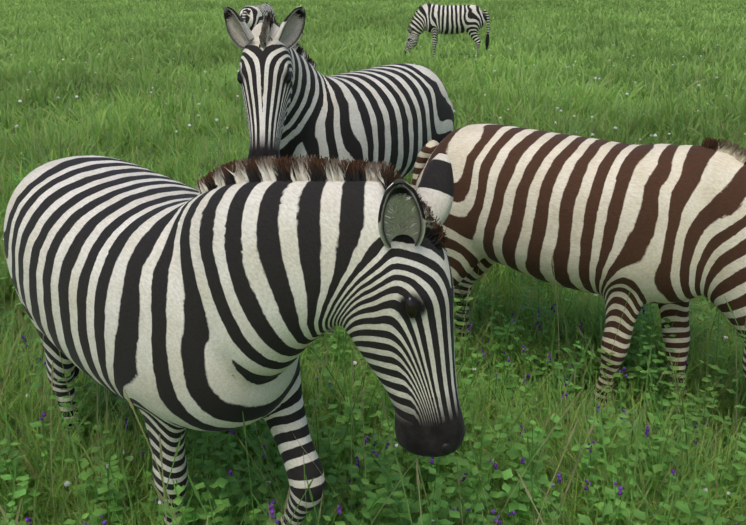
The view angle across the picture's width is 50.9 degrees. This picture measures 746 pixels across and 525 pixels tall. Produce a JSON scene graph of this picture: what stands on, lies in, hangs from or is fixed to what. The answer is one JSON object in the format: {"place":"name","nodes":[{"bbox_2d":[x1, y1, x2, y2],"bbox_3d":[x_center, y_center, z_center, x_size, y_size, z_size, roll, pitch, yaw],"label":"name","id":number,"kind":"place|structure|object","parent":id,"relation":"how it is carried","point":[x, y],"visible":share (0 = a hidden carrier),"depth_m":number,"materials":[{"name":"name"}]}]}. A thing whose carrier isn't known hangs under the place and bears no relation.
{"place":"outdoors","nodes":[
{"label":"outdoors","id":0,"kind":"place"},
{"bbox_2d":[3,238,729,524],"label":"flowers","id":1,"kind":"object","parent":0,"point":[66,483],"depth_m":2.60,"materials":[{"name":"purple plant"}]},
{"bbox_2d":[0,110,745,524],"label":"grass","id":2,"kind":"structure","parent":0,"point":[64,144],"depth_m":3.08,"materials":[{"name":"green plant"}]},
{"bbox_2d":[0,27,745,172],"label":"flowers","id":3,"kind":"object","parent":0,"point":[189,125],"depth_m":11.50,"materials":[{"name":"plant"}]},
{"bbox_2d":[0,0,745,147],"bbox_3d":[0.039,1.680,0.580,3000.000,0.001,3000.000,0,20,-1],"label":"ground","id":4,"kind":"structure","parent":0,"point":[387,32],"depth_m":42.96,"materials":[{"name":"green plant"}]},
{"bbox_2d":[4,153,464,524],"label":"zebra","id":5,"kind":"object","parent":4,"relation":"on","point":[222,297],"visible":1,"depth_m":1.83,"materials":[{"name":"multicoloured"}]},
{"bbox_2d":[239,2,278,50],"bbox_3d":[-2.619,-5.378,18.407,0.596,1.400,2.119,5,20,13],"label":"zebra","id":6,"kind":"object","parent":4,"relation":"on","point":[252,16],"visible":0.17,"depth_m":17.51,"materials":[{"name":"multicoloured"}]},
{"bbox_2d":[21,152,633,521],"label":"flowers","id":7,"kind":"object","parent":4,"relation":"on","point":[367,438],"depth_m":2.90,"materials":[{"name":"purple plant"}]},
{"bbox_2d":[224,6,453,177],"bbox_3d":[-0.161,-0.517,4.250,0.628,1.700,2.180,11,22,27],"label":"zebra","id":8,"kind":"object","parent":4,"relation":"on","point":[397,116],"visible":0.75,"depth_m":3.80,"materials":[{"name":"multicoloured"}]},
{"bbox_2d":[0,115,745,524],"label":"weeds","id":9,"kind":"object","parent":4,"relation":"on","point":[218,499],"depth_m":2.51,"materials":[{"name":"green plant"}]},
{"bbox_2d":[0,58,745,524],"bbox_3d":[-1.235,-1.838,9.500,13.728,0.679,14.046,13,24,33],"label":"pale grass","id":10,"kind":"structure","parent":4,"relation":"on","point":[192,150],"depth_m":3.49,"materials":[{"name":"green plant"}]},
{"bbox_2d":[0,62,745,524],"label":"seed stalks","id":11,"kind":"object","parent":4,"relation":"on","point":[166,496],"visible":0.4,"depth_m":2.35,"materials":[{"name":"green plant"}]},
{"bbox_2d":[404,3,488,59],"bbox_3d":[1.751,-5.506,18.774,2.064,1.396,0.596,2,20,7],"label":"zebra","id":12,"kind":"object","parent":4,"relation":"on","point":[435,20],"visible":0.92,"depth_m":18.49,"materials":[{"name":"multicoloured"}]},
{"bbox_2d":[412,124,745,416],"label":"zebra","id":13,"kind":"object","parent":4,"relation":"on","point":[614,224],"visible":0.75,"depth_m":2.93,"materials":[{"name":"multicoloured"}]}
]}

